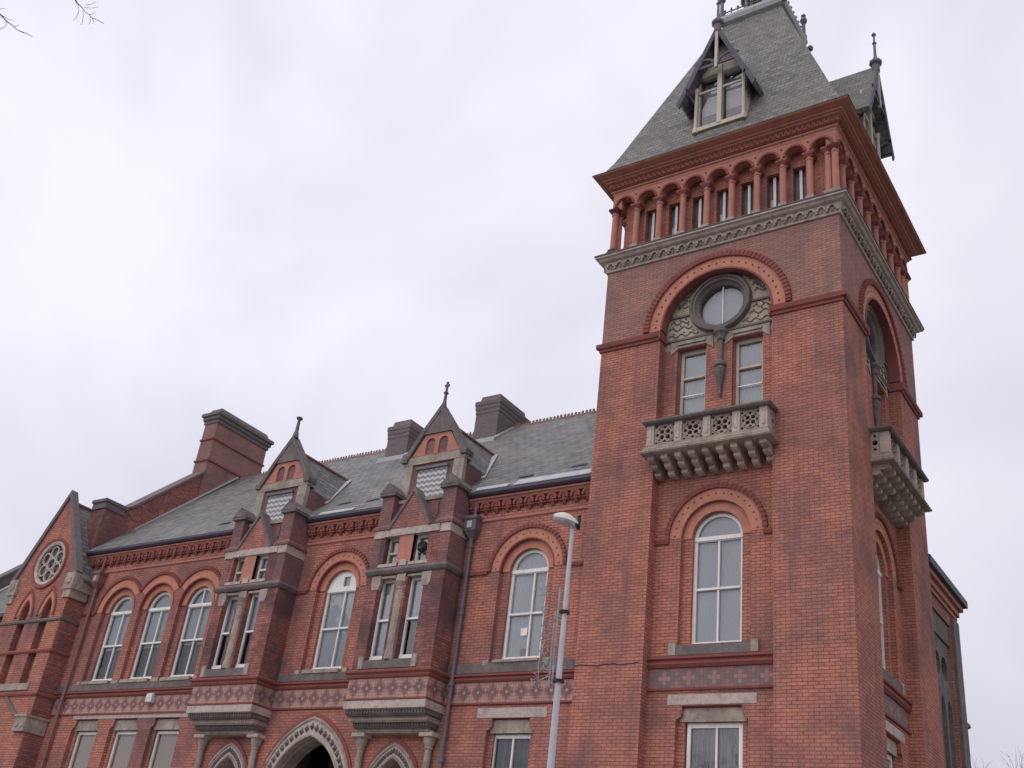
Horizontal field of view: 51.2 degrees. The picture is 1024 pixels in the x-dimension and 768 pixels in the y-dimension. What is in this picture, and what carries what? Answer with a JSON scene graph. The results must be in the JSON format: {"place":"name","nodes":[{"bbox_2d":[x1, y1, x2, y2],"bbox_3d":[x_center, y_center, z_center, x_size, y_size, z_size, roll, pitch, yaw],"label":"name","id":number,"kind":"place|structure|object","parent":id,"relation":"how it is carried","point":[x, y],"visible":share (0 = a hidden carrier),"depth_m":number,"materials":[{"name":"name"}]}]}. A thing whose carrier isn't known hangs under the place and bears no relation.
{"place":"outdoors","nodes":[
{"label":"outdoors","id":0,"kind":"place"},
{"bbox_2d":[0,0,970,767],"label":"town hall","id":1,"kind":"structure","parent":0,"point":[730,472],"depth_m":29.09,"materials":[{"name":"red brick"}]},
{"bbox_2d":[68,732,96,767],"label":"window","id":2,"kind":"structure","parent":1,"relation":"in","point":[84,743],"depth_m":35.34,"materials":[{"name":"grey glass"}]},
{"bbox_2d":[91,596,131,680],"bbox_3d":[-13.658,8.877,37.092,1.300,3.130,0.330,-12,-34,32],"label":"window","id":3,"kind":"structure","parent":1,"relation":"in","point":[120,616],"depth_m":37.20,"materials":[{"name":"grey glass"}]},
{"bbox_2d":[107,731,136,767],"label":"window","id":4,"kind":"structure","parent":1,"relation":"in","point":[124,740],"depth_m":34.29,"materials":[{"name":"grey glass"}]},
{"bbox_2d":[129,592,170,678],"bbox_3d":[-11.975,8.517,36.034,1.300,3.130,0.330,-12,-34,32],"label":"window","id":5,"kind":"structure","parent":1,"relation":"in","point":[157,617],"depth_m":36.14,"materials":[{"name":"grey glass"}]},
{"bbox_2d":[145,693,155,702],"bbox_3d":[-11.515,9.993,34.124,0.280,0.360,0.172,-12,-34,32],"label":"alarm box","id":6,"kind":"object","parent":1,"relation":"attached to","point":[150,697],"visible":1,"depth_m":34.04,"materials":[{"name":"white plastic"}]},
{"bbox_2d":[148,731,178,767],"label":"window","id":7,"kind":"structure","parent":1,"relation":"in","point":[165,742],"depth_m":33.24,"materials":[{"name":"grey glass"}]},
{"bbox_2d":[170,587,211,676],"bbox_3d":[-10.292,8.156,34.976,1.300,3.130,0.330,-12,-34,32],"label":"window","id":8,"kind":"structure","parent":1,"relation":"in","point":[199,607],"depth_m":35.08,"materials":[{"name":"grey glass"}]},
{"bbox_2d":[211,596,237,668],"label":"window","id":9,"kind":"structure","parent":1,"relation":"in","point":[232,602],"depth_m":33.02,"materials":[{"name":"grey glass"}]},
{"bbox_2d":[233,559,244,581],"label":"window","id":10,"kind":"structure","parent":1,"relation":"in","point":[240,564],"depth_m":33.85,"materials":[{"name":"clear glass"}]},
{"bbox_2d":[235,594,259,667],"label":"window","id":11,"kind":"structure","parent":1,"relation":"in","point":[254,606],"depth_m":32.47,"materials":[{"name":"grey glass"}]},
{"bbox_2d":[256,556,268,578],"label":"window","id":12,"kind":"structure","parent":1,"relation":"in","point":[264,559],"depth_m":33.32,"materials":[{"name":"grey glass"}]},
{"bbox_2d":[312,571,355,668],"bbox_3d":[-5.145,7.019,31.654,1.300,3.110,0.176,-12,-34,32],"label":"window","id":13,"kind":"structure","parent":1,"relation":"in","point":[332,638],"depth_m":31.73,"materials":[{"name":"grey glass"}]},
{"bbox_2d":[369,579,394,659],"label":"window","id":14,"kind":"structure","parent":1,"relation":"in","point":[388,585],"depth_m":29.62,"materials":[{"name":"grey glass"}]},
{"bbox_2d":[386,538,399,563],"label":"window","id":15,"kind":"structure","parent":1,"relation":"in","point":[394,543],"depth_m":30.57,"materials":[{"name":"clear glass"}]},
{"bbox_2d":[398,576,422,657],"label":"window","id":16,"kind":"structure","parent":1,"relation":"in","point":[414,601],"depth_m":29.17,"materials":[{"name":"grey glass"}]},
{"bbox_2d":[414,535,428,560],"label":"window","id":17,"kind":"structure","parent":1,"relation":"in","point":[422,543],"depth_m":29.90,"materials":[{"name":"white paint"}]},
{"bbox_2d":[492,734,530,767],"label":"window","id":18,"kind":"structure","parent":1,"relation":"in","point":[510,751],"depth_m":26.42,"materials":[{"name":"grey glass"}]},
{"bbox_2d":[502,550,548,658],"bbox_3d":[0.436,5.824,28.146,1.300,3.110,0.177,-12,-34,32],"label":"window","id":19,"kind":"structure","parent":1,"relation":"in","point":[525,617],"depth_m":28.21,"materials":[{"name":"grey glass"}]},
{"bbox_2d":[648,212,655,240],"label":"slot window","id":20,"kind":"structure","parent":1,"relation":"in","point":[652,218],"depth_m":31.85,"materials":[{"name":"white paint"}]},
{"bbox_2d":[671,206,679,234],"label":"slot window","id":21,"kind":"structure","parent":1,"relation":"in","point":[675,211],"depth_m":31.45,"materials":[{"name":"grey glass"}]},
{"bbox_2d":[679,348,706,434],"bbox_3d":[4.811,0.459,28.206,0.900,3.190,0.178,-12,-34,32],"label":"window","id":22,"kind":"structure","parent":1,"relation":"in","point":[693,368],"depth_m":28.55,"materials":[{"name":"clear glass"}]},
{"bbox_2d":[695,199,703,227],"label":"slot window","id":23,"kind":"structure","parent":1,"relation":"in","point":[699,208],"depth_m":31.08,"materials":[{"name":"grey glass"}]},
{"bbox_2d":[686,723,742,767],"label":"window","id":24,"kind":"structure","parent":1,"relation":"in","point":[709,745],"depth_m":23.66,"materials":[{"name":"grey glass"}]},
{"bbox_2d":[691,513,742,643],"bbox_3d":[4.938,4.646,25.454,1.390,3.395,0.177,-12,-34,32],"label":"window","id":25,"kind":"structure","parent":1,"relation":"in","point":[717,586],"depth_m":25.50,"materials":[{"name":"grey glass"}]},
{"bbox_2d":[689,274,752,332],"bbox_3d":[5.679,-2.129,28.941,1.800,1.800,0.460,-12,-34,32],"label":"rose window","id":26,"kind":"structure","parent":1,"relation":"in","point":[726,307],"depth_m":29.11,"materials":[{"name":"stone"}]},
{"bbox_2d":[719,192,728,221],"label":"slot window","id":27,"kind":"structure","parent":1,"relation":"in","point":[723,204],"depth_m":30.66,"materials":[{"name":"grey glass"}]},
{"bbox_2d":[744,185,753,214],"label":"slot window","id":28,"kind":"structure","parent":1,"relation":"in","point":[748,191],"depth_m":30.28,"materials":[{"name":"grey glass"}]},
{"bbox_2d":[736,336,762,423],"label":"window","id":29,"kind":"structure","parent":1,"relation":"in","point":[749,352],"depth_m":27.74,"materials":[{"name":"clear glass"}]},
{"bbox_2d":[769,177,778,207],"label":"slot window","id":30,"kind":"structure","parent":1,"relation":"in","point":[773,184],"depth_m":29.87,"materials":[{"name":"grey glass"}]},
{"bbox_2d":[795,170,805,200],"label":"slot window","id":31,"kind":"structure","parent":1,"relation":"in","point":[800,177],"depth_m":29.49,"materials":[{"name":"grey glass"}]},
{"bbox_2d":[865,305,884,366],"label":"rose window","id":32,"kind":"structure","parent":1,"relation":"in","point":[874,347],"depth_m":29.92,"materials":[{"name":"glass"}]},
{"bbox_2d":[877,557,884,668],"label":"window","id":33,"kind":"structure","parent":1,"relation":"in","point":[879,573],"depth_m":26.37,"materials":[{"name":"white paint"}]},
{"bbox_2d":[887,754,891,767],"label":"window","id":34,"kind":"structure","parent":1,"relation":"in","point":[889,757],"depth_m":24.67,"materials":[{"name":"white paint"}]},
{"bbox_2d":[0,0,1023,767],"label":"sky","id":35,"kind":"structure","parent":0,"point":[334,215],"materials":[{"name":"white"}]},
{"bbox_2d":[972,749,1023,767],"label":"bare tree","id":36,"kind":"object","parent":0,"point":[1021,765],"visible":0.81,"depth_m":53.66,"materials":[{"name":"brown plant"}]},
{"bbox_3d":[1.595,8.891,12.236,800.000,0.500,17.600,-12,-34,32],"label":"pavement","id":37,"kind":"structure","parent":0,"visible":0},
{"bbox_2d":[0,0,103,36],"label":"street tree","id":38,"kind":"object","parent":37,"relation":"on","point":[73,20],"visible":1,"depth_m":11.43,"materials":[{"name":"brown plant"}]},
{"bbox_2d":[547,512,580,767],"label":"street lamp","id":39,"kind":"object","parent":37,"relation":"on","point":[568,520],"visible":1,"depth_m":15.34,"materials":[{"name":"metal"}]},
{"bbox_2d":[530,584,569,687],"bbox_3d":[0.574,3.615,15.382,0.477,1.533,0.167,10,-28,-4],"label":"light decoration","id":40,"kind":"object","parent":39,"relation":"attached to","point":[550,666],"visible":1,"depth_m":15.35,"materials":[{"name":"clear plastic"}]}
]}

